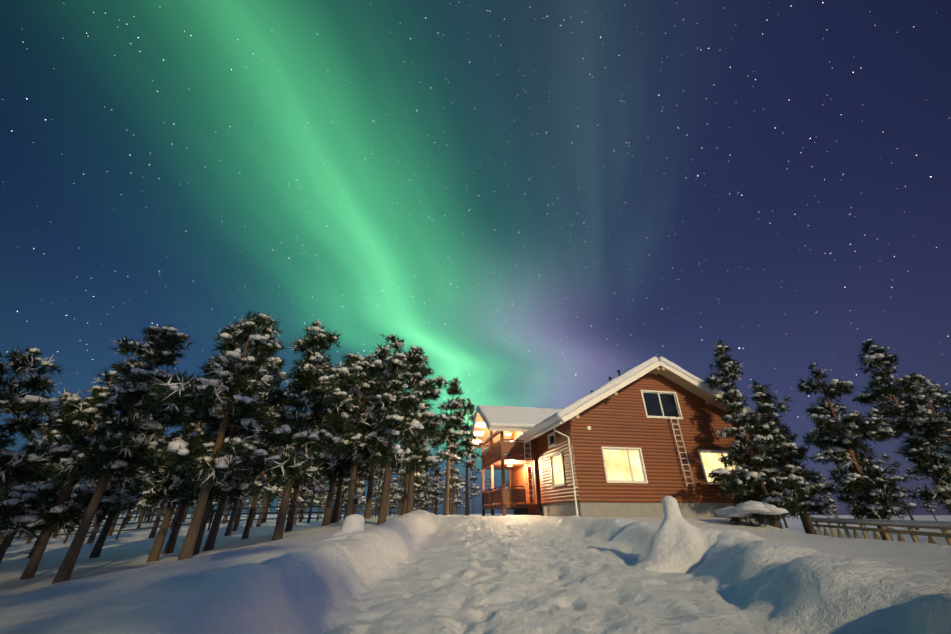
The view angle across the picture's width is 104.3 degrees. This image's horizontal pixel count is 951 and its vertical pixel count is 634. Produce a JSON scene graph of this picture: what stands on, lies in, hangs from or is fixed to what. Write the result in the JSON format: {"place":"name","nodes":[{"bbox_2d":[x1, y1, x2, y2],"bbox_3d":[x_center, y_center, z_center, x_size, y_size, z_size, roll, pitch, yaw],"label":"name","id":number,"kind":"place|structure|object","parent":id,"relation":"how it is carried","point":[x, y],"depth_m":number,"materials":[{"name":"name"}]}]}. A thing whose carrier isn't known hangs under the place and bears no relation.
{"place":"outdoors","nodes":[
{"label":"outdoors","id":0,"kind":"place"},
{"bbox_2d":[0,509,950,633],"bbox_3d":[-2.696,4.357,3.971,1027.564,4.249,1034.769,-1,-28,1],"label":"snow ground","id":1,"kind":"structure","parent":0,"point":[418,571],"depth_m":4.51,"materials":[{"name":"white snow"}]},
{"bbox_2d":[0,345,66,483],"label":"pine","id":2,"kind":"object","parent":1,"relation":"on","point":[13,397],"depth_m":11.47,"materials":[{"name":"green plant"}]},
{"bbox_2d":[0,406,66,544],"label":"pine","id":3,"kind":"object","parent":1,"relation":"on","point":[35,441],"depth_m":22.91,"materials":[{"name":"green plant"}]},
{"bbox_2d":[0,389,105,563],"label":"pine","id":4,"kind":"object","parent":1,"relation":"on","point":[68,400],"depth_m":15.06,"materials":[{"name":"green plant"}]},
{"bbox_2d":[0,363,142,579],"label":"pine","id":5,"kind":"object","parent":1,"relation":"on","point":[60,512],"depth_m":11.74,"materials":[{"name":"green plant"}]},
{"bbox_2d":[51,475,93,538],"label":"pine","id":6,"kind":"object","parent":1,"relation":"on","point":[71,500],"depth_m":33.95,"materials":[{"name":"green plant"}]},
{"bbox_2d":[27,414,118,557],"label":"pine","id":7,"kind":"object","parent":1,"relation":"on","point":[40,534],"depth_m":17.98,"materials":[{"name":"green plant"}]},
{"bbox_2d":[30,323,194,583],"bbox_3d":[-10.836,3.649,11.316,3.935,7.736,2.727,-17,-32,29],"label":"pine","id":8,"kind":"object","parent":1,"relation":"on","point":[120,454],"depth_m":11.23,"materials":[{"name":"green plant"}]},
{"bbox_2d":[78,414,150,543],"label":"pine","id":9,"kind":"object","parent":1,"relation":"on","point":[91,539],"depth_m":24.52,"materials":[{"name":"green plant"}]},
{"bbox_2d":[89,380,178,557],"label":"pine","id":10,"kind":"object","parent":1,"relation":"on","point":[97,550],"depth_m":16.05,"materials":[{"name":"green plant"}]},
{"bbox_2d":[127,487,143,522],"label":"pine","id":11,"kind":"object","parent":1,"relation":"on","point":[133,509],"depth_m":62.75,"materials":[{"name":"green plant"}]},
{"bbox_2d":[107,433,164,535],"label":"pine","id":12,"kind":"object","parent":1,"relation":"on","point":[115,520],"depth_m":31.57,"materials":[{"name":"green plant"}]},
{"bbox_2d":[122,437,161,528],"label":"pine","id":13,"kind":"object","parent":1,"relation":"on","point":[126,520],"depth_m":45.14,"materials":[{"name":"green plant"}]},
{"bbox_2d":[138,480,156,521],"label":"pine","id":14,"kind":"object","parent":1,"relation":"on","point":[148,506],"depth_m":60.84,"materials":[{"name":"green plant"}]},
{"bbox_2d":[137,456,167,527],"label":"pine","id":15,"kind":"object","parent":1,"relation":"on","point":[145,509],"depth_m":40.84,"materials":[{"name":"green plant"}]},
{"bbox_2d":[148,486,161,522],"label":"pine","id":16,"kind":"object","parent":1,"relation":"on","point":[157,507],"depth_m":58.79,"materials":[{"name":"green plant"}]},
{"bbox_2d":[142,422,201,537],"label":"pine","id":17,"kind":"object","parent":1,"relation":"on","point":[154,528],"depth_m":25.10,"materials":[{"name":"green plant"}]},
{"bbox_2d":[169,423,204,529],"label":"pine","id":18,"kind":"object","parent":1,"relation":"on","point":[176,511],"depth_m":32.27,"materials":[{"name":"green plant"}]},
{"bbox_2d":[141,352,235,562],"bbox_3d":[-10.387,4.624,13.408,3.259,7.531,3.688,-1,-28,1],"label":"pine","id":19,"kind":"object","parent":1,"relation":"on","point":[169,493],"depth_m":12.59,"materials":[{"name":"green plant"}]},
{"bbox_2d":[182,494,196,521],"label":"pine","id":20,"kind":"object","parent":1,"relation":"on","point":[187,510],"depth_m":59.03,"materials":[{"name":"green plant"}]},
{"bbox_2d":[156,422,225,553],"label":"pine","id":21,"kind":"object","parent":1,"relation":"on","point":[170,544],"depth_m":15.09,"materials":[{"name":"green plant"}]},
{"bbox_2d":[1,499,431,546],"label":"pole fence","id":22,"kind":"object","parent":1,"relation":"on","point":[118,531],"depth_m":27.94,"materials":[{"name":"brown wood"}]},
{"bbox_2d":[143,310,290,559],"bbox_3d":[-7.392,2.896,10.654,3.704,7.252,3.833,21,-35,-34],"label":"pine","id":23,"kind":"object","parent":1,"relation":"on","point":[239,386],"depth_m":10.34,"materials":[{"name":"green plant"}]},
{"bbox_2d":[170,366,274,554],"bbox_3d":[-8.525,4.407,12.323,3.268,6.368,2.446,-12,-30,22],"label":"pine","id":24,"kind":"object","parent":1,"relation":"on","point":[211,496],"depth_m":11.56,"materials":[{"name":"green plant"}]},
{"bbox_2d":[221,496,250,523],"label":"pine","id":25,"kind":"object","parent":1,"relation":"on","point":[226,512],"depth_m":43.54,"materials":[{"name":"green plant"}]},
{"bbox_2d":[188,349,289,550],"bbox_3d":[-9.510,4.722,14.720,3.178,8.135,3.969,-1,-28,1],"label":"pine","id":26,"kind":"object","parent":1,"relation":"on","point":[274,365],"depth_m":14.26,"materials":[{"name":"green plant"}]},
{"bbox_2d":[227,475,259,530],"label":"pine","id":27,"kind":"object","parent":1,"relation":"on","point":[235,526],"depth_m":25.40,"materials":[{"name":"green plant"}]},
{"bbox_2d":[224,406,271,535],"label":"pine","id":28,"kind":"object","parent":1,"relation":"on","point":[231,521],"depth_m":21.49,"materials":[{"name":"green plant"}]},
{"bbox_2d":[246,496,253,516],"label":"pine","id":29,"kind":"object","parent":1,"relation":"on","point":[249,504],"depth_m":158.08,"materials":[{"name":"green plant"}]},
{"bbox_2d":[254,494,261,517],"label":"pine","id":30,"kind":"object","parent":1,"relation":"on","point":[258,502],"depth_m":105.54,"materials":[{"name":"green plant"}]},
{"bbox_2d":[233,388,295,539],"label":"pine","id":31,"kind":"object","parent":1,"relation":"on","point":[257,491],"depth_m":18.53,"materials":[{"name":"green plant"}]},
{"bbox_2d":[263,473,277,522],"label":"pine","id":32,"kind":"object","parent":1,"relation":"on","point":[267,509],"depth_m":48.42,"materials":[{"name":"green plant"}]},
{"bbox_2d":[253,445,290,526],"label":"pine","id":33,"kind":"object","parent":1,"relation":"on","point":[269,490],"depth_m":31.36,"materials":[{"name":"green plant"}]},
{"bbox_2d":[259,442,292,523],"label":"pine","id":34,"kind":"object","parent":1,"relation":"on","point":[267,500],"depth_m":43.90,"materials":[{"name":"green plant"}]},
{"bbox_2d":[269,452,293,523],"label":"pine","id":35,"kind":"object","parent":1,"relation":"on","point":[282,493],"depth_m":37.87,"materials":[{"name":"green plant"}]},
{"bbox_2d":[289,451,316,524],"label":"pine","id":36,"kind":"object","parent":1,"relation":"on","point":[300,500],"depth_m":34.82,"materials":[{"name":"green plant"}]},
{"bbox_2d":[254,320,357,540],"bbox_3d":[-5.641,3.313,12.010,3.133,7.152,3.144,-1,-28,1],"label":"pine","id":37,"kind":"object","parent":1,"relation":"on","point":[306,377],"depth_m":11.90,"materials":[{"name":"green plant"}]},
{"bbox_2d":[299,454,317,521],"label":"pine","id":38,"kind":"object","parent":1,"relation":"on","point":[302,509],"depth_m":46.42,"materials":[{"name":"green plant"}]},
{"bbox_2d":[279,361,341,531],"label":"pine","id":39,"kind":"object","parent":1,"relation":"on","point":[330,371],"depth_m":16.70,"materials":[{"name":"green plant"}]},
{"bbox_2d":[303,464,324,522],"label":"pine","id":40,"kind":"object","parent":1,"relation":"on","point":[315,490],"depth_m":39.70,"materials":[{"name":"green plant"}]},
{"bbox_2d":[308,483,321,519],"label":"pine","id":41,"kind":"object","parent":1,"relation":"on","point":[315,502],"depth_m":50.32,"materials":[{"name":"green plant"}]},
{"bbox_2d":[307,480,325,513],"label":"pine","id":42,"kind":"object","parent":1,"relation":"on","point":[318,497],"depth_m":54.57,"materials":[{"name":"green plant"}]},
{"bbox_2d":[308,478,328,520],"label":"pine","id":43,"kind":"object","parent":1,"relation":"on","point":[325,488],"depth_m":62.46,"materials":[{"name":"green plant"}]},
{"bbox_2d":[320,495,327,516],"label":"pine","id":44,"kind":"object","parent":1,"relation":"on","point":[322,503],"depth_m":102.71,"materials":[{"name":"green plant"}]},
{"bbox_2d":[320,424,346,523],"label":"pine","id":45,"kind":"object","parent":1,"relation":"on","point":[335,483],"depth_m":19.52,"materials":[{"name":"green plant"}]},
{"bbox_2d":[322,449,349,505],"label":"pine","id":46,"kind":"object","parent":1,"relation":"on","point":[335,492],"depth_m":32.74,"materials":[{"name":"green plant"}]},
{"bbox_2d":[319,514,364,540],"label":"snow lump","id":47,"kind":"structure","parent":1,"relation":"on","point":[353,523],"depth_m":8.07,"materials":[{"name":"white snow"}]},
{"bbox_2d":[335,488,348,520],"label":"pine","id":48,"kind":"object","parent":1,"relation":"on","point":[343,499],"depth_m":58.10,"materials":[{"name":"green plant"}]},
{"bbox_2d":[312,353,382,525],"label":"pine","id":49,"kind":"object","parent":1,"relation":"on","point":[339,469],"depth_m":15.07,"materials":[{"name":"green plant"}]},
{"bbox_2d":[329,432,370,510],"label":"pine","id":50,"kind":"object","parent":1,"relation":"on","point":[347,482],"depth_m":29.23,"materials":[{"name":"green plant"}]},
{"bbox_2d":[326,352,380,522],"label":"pine","id":51,"kind":"object","parent":1,"relation":"on","point":[335,518],"depth_m":17.39,"materials":[{"name":"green plant"}]},
{"bbox_2d":[347,473,365,513],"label":"pine","id":52,"kind":"object","parent":1,"relation":"on","point":[359,492],"depth_m":41.74,"materials":[{"name":"green plant"}]},
{"bbox_2d":[350,472,367,509],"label":"pine","id":53,"kind":"object","parent":1,"relation":"on","point":[363,483],"depth_m":58.03,"materials":[{"name":"green plant"}]},
{"bbox_2d":[354,471,365,513],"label":"pine","id":54,"kind":"object","parent":1,"relation":"on","point":[359,497],"depth_m":52.97,"materials":[{"name":"green plant"}]},
{"bbox_2d":[316,354,405,518],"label":"pine","id":55,"kind":"object","parent":1,"relation":"on","point":[365,369],"depth_m":13.80,"materials":[{"name":"green plant"}]},
{"bbox_2d":[372,486,377,517],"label":"pine","id":56,"kind":"object","parent":1,"relation":"on","point":[373,506],"depth_m":111.67,"materials":[{"name":"green plant"}]},
{"bbox_2d":[364,441,387,486],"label":"pine","id":57,"kind":"object","parent":1,"relation":"on","point":[376,478],"depth_m":36.55,"materials":[{"name":"green plant"}]},
{"bbox_2d":[374,482,379,516],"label":"pine","id":58,"kind":"object","parent":1,"relation":"on","point":[378,501],"depth_m":95.29,"materials":[{"name":"green plant"}]},
{"bbox_2d":[372,472,382,516],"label":"pine","id":59,"kind":"object","parent":1,"relation":"on","point":[377,493],"depth_m":59.31,"materials":[{"name":"green plant"}]},
{"bbox_2d":[355,341,409,518],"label":"pine","id":60,"kind":"object","parent":1,"relation":"on","point":[381,450],"depth_m":16.53,"materials":[{"name":"green plant"}]},
{"bbox_2d":[378,462,400,491],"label":"pine","id":61,"kind":"object","parent":1,"relation":"on","point":[382,481],"depth_m":41.54,"materials":[{"name":"green plant"}]},
{"bbox_2d":[344,334,435,524],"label":"pine","id":62,"kind":"object","parent":1,"relation":"on","point":[396,420],"depth_m":12.74,"materials":[{"name":"green plant"}]},
{"bbox_2d":[379,389,403,515],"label":"pine","id":63,"kind":"object","parent":1,"relation":"on","point":[389,484],"depth_m":20.88,"materials":[{"name":"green plant"}]},
{"bbox_2d":[389,472,397,506],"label":"pine","id":64,"kind":"object","parent":1,"relation":"on","point":[392,480],"depth_m":68.27,"materials":[{"name":"green plant"}]},
{"bbox_2d":[389,481,398,515],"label":"pine","id":65,"kind":"object","parent":1,"relation":"on","point":[392,501],"depth_m":97.45,"materials":[{"name":"green plant"}]},
{"bbox_2d":[391,466,403,515],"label":"pine","id":66,"kind":"object","parent":1,"relation":"on","point":[396,488],"depth_m":58.36,"materials":[{"name":"green plant"}]},
{"bbox_2d":[393,463,404,515],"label":"pine","id":67,"kind":"object","parent":1,"relation":"on","point":[401,491],"depth_m":50.99,"materials":[{"name":"green plant"}]},
{"bbox_2d":[396,439,405,488],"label":"pine","id":68,"kind":"object","parent":1,"relation":"on","point":[403,480],"depth_m":46.20,"materials":[{"name":"green plant"}]},
{"bbox_2d":[377,345,440,512],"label":"pine","id":69,"kind":"object","parent":1,"relation":"on","point":[429,419],"depth_m":15.52,"materials":[{"name":"green plant"}]},
{"bbox_2d":[401,443,430,506],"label":"pine","id":70,"kind":"object","parent":1,"relation":"on","point":[420,478],"depth_m":32.76,"materials":[{"name":"green plant"}]},
{"bbox_2d":[385,347,452,514],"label":"pine","id":71,"kind":"object","parent":1,"relation":"on","point":[438,382],"depth_m":19.25,"materials":[{"name":"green plant"}]},
{"bbox_2d":[413,466,426,509],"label":"pine","id":72,"kind":"object","parent":1,"relation":"on","point":[420,495],"depth_m":47.27,"materials":[{"name":"green plant"}]},
{"bbox_2d":[414,466,430,509],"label":"pine","id":73,"kind":"object","parent":1,"relation":"on","point":[425,475],"depth_m":61.40,"materials":[{"name":"green plant"}]},
{"bbox_2d":[415,472,431,509],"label":"pine","id":74,"kind":"object","parent":1,"relation":"on","point":[425,496],"depth_m":67.25,"materials":[{"name":"green plant"}]},
{"bbox_2d":[423,481,431,510],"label":"pine","id":75,"kind":"object","parent":1,"relation":"on","point":[425,507],"depth_m":82.03,"materials":[{"name":"green plant"}]},
{"bbox_2d":[424,461,445,512],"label":"pine","id":76,"kind":"object","parent":1,"relation":"on","point":[432,491],"depth_m":52.53,"materials":[{"name":"green plant"}]},
{"bbox_2d":[428,450,443,514],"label":"pine","id":77,"kind":"object","parent":1,"relation":"on","point":[437,453],"depth_m":61.49,"materials":[{"name":"green plant"}]},
{"bbox_2d":[434,470,443,511],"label":"pine","id":78,"kind":"object","parent":1,"relation":"on","point":[435,478],"depth_m":76.41,"materials":[{"name":"green plant"}]},
{"bbox_2d":[438,459,463,513],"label":"pine","id":79,"kind":"object","parent":1,"relation":"on","point":[450,493],"depth_m":57.24,"materials":[{"name":"green plant"}]},
{"bbox_2d":[438,443,464,513],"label":"pine","id":80,"kind":"object","parent":1,"relation":"on","point":[454,487],"depth_m":49.02,"materials":[{"name":"green plant"}]},
{"bbox_2d":[430,377,476,515],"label":"pine","id":81,"kind":"object","parent":1,"relation":"on","point":[447,433],"depth_m":24.62,"materials":[{"name":"green plant"}]},
{"bbox_2d":[454,475,462,513],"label":"pine","id":82,"kind":"object","parent":1,"relation":"on","point":[456,500],"depth_m":75.95,"materials":[{"name":"green plant"}]},
{"bbox_2d":[454,469,464,499],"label":"pine","id":83,"kind":"object","parent":1,"relation":"on","point":[462,479],"depth_m":106.26,"materials":[{"name":"green plant"}]},
{"bbox_2d":[450,398,483,515],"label":"pine","id":84,"kind":"object","parent":1,"relation":"on","point":[468,442],"depth_m":28.54,"materials":[{"name":"green plant"}]},
{"bbox_2d":[468,459,481,513],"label":"pine","id":85,"kind":"object","parent":1,"relation":"on","point":[471,478],"depth_m":80.12,"materials":[{"name":"green plant"}]},
{"bbox_2d":[487,478,495,513],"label":"pine","id":86,"kind":"object","parent":1,"relation":"on","point":[488,483],"depth_m":105.87,"materials":[{"name":"green plant"}]},
{"bbox_2d":[473,370,782,528],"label":"house","id":87,"kind":"structure","parent":1,"relation":"on","point":[623,464],"depth_m":20.59,"materials":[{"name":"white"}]},
{"bbox_2d":[511,373,770,504],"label":"house walls","id":88,"kind":"structure","parent":87,"relation":"on","point":[619,419],"depth_m":19.94,"materials":[{"name":"brown wood"}]},
{"bbox_2d":[472,361,763,454],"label":"house roof","id":89,"kind":"structure","parent":88,"relation":"on","point":[683,381],"depth_m":21.38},
{"bbox_2d":[470,356,778,441],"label":"roof snow","id":90,"kind":"structure","parent":88,"relation":"on","point":[533,420],"depth_m":23.63,"materials":[{"name":"white snow"}]},
{"bbox_2d":[633,496,720,573],"bbox_3d":[3.413,3.675,6.289,1.961,1.144,1.276,-1,-28,1],"label":"snow mound","id":91,"kind":"object","parent":1,"relation":"on","point":[676,542],"depth_m":5.91,"materials":[{"name":"white snow"}]},
{"bbox_2d":[714,500,787,526],"bbox_3d":[10.623,7.627,14.243,2.154,0.998,2.091,-1,-28,1],"label":"snowy shrub","id":92,"kind":"object","parent":1,"relation":"on","point":[756,510],"depth_m":13.94,"materials":[{"name":"white snow"}]},
{"bbox_2d":[703,338,814,527],"bbox_3d":[13.960,5.836,19.223,5.799,10.371,4.558,-1,-28,1],"label":"pine","id":93,"kind":"object","parent":1,"relation":"on","point":[756,475],"depth_m":18.31,"materials":[{"name":"green plant"}]},
{"bbox_2d":[755,399,817,533],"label":"pine","id":94,"kind":"object","parent":1,"relation":"on","point":[795,435],"depth_m":21.77,"materials":[{"name":"green plant"}]},
{"bbox_2d":[747,378,840,534],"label":"pine","id":95,"kind":"object","parent":1,"relation":"on","point":[816,505],"depth_m":18.21,"materials":[{"name":"green plant"}]},
{"bbox_2d":[812,470,839,525],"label":"pine","id":96,"kind":"object","parent":1,"relation":"on","point":[830,501],"depth_m":59.12,"materials":[{"name":"green plant"}]},
{"bbox_2d":[822,491,839,517],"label":"pine","id":97,"kind":"object","parent":1,"relation":"on","point":[836,506],"depth_m":68.58,"materials":[{"name":"green plant"}]},
{"bbox_2d":[799,427,868,531],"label":"pine","id":98,"kind":"object","parent":1,"relation":"on","point":[817,457],"depth_m":41.65,"materials":[{"name":"green plant"}]},
{"bbox_2d":[795,362,907,539],"bbox_3d":[18.281,6.420,17.736,4.142,9.196,3.785,-1,-28,1],"label":"pine","id":99,"kind":"object","parent":1,"relation":"on","point":[852,481],"depth_m":17.57,"materials":[{"name":"green plant"}]},
{"bbox_2d":[813,402,900,540],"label":"pine","id":100,"kind":"object","parent":1,"relation":"on","point":[834,475],"depth_m":23.94,"materials":[{"name":"green plant"}]},
{"bbox_2d":[812,521,950,544],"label":"wooden fence","id":101,"kind":"object","parent":1,"relation":"on","point":[913,533],"depth_m":14.35,"materials":[{"name":"brown wood"}]},
{"bbox_2d":[810,518,950,526],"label":"snow","id":102,"kind":"structure","parent":101,"relation":"on","point":[916,523],"depth_m":13.61,"materials":[{"name":"white snow"}]},
{"bbox_2d":[875,452,924,529],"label":"pine","id":103,"kind":"object","parent":1,"relation":"on","point":[905,477],"depth_m":44.41,"materials":[{"name":"green plant"}]},
{"bbox_2d":[850,339,950,513],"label":"pine","id":104,"kind":"object","parent":1,"relation":"on","point":[931,431],"depth_m":18.68,"materials":[{"name":"green plant"}]},
{"bbox_2d":[897,371,950,465],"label":"pine","id":105,"kind":"object","parent":1,"relation":"on","point":[948,453],"depth_m":26.27,"materials":[{"name":"green plant"}]},
{"bbox_2d":[916,485,936,520],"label":"pine","id":106,"kind":"object","parent":1,"relation":"on","point":[930,508],"depth_m":75.83,"materials":[{"name":"green plant"}]},
{"bbox_2d":[905,372,950,466],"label":"pine","id":107,"kind":"object","parent":1,"relation":"on","point":[932,410],"depth_m":22.11,"materials":[{"name":"green plant"}]},
{"bbox_2d":[916,440,950,514],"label":"pine","id":108,"kind":"object","parent":1,"relation":"on","point":[935,449],"depth_m":38.08,"materials":[{"name":"green plant"}]},
{"bbox_2d":[929,440,949,464],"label":"pine","id":109,"kind":"object","parent":1,"relation":"on","point":[941,445],"depth_m":32.72,"materials":[{"name":"green plant"}]},
{"bbox_2d":[931,382,950,442],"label":"pine","id":110,"kind":"object","parent":1,"relation":"on","point":[948,393],"depth_m":30.65,"materials":[{"name":"green plant"}]},
{"bbox_2d":[0,0,950,514],"label":"sky","id":111,"kind":"structure","parent":0,"point":[546,200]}
]}

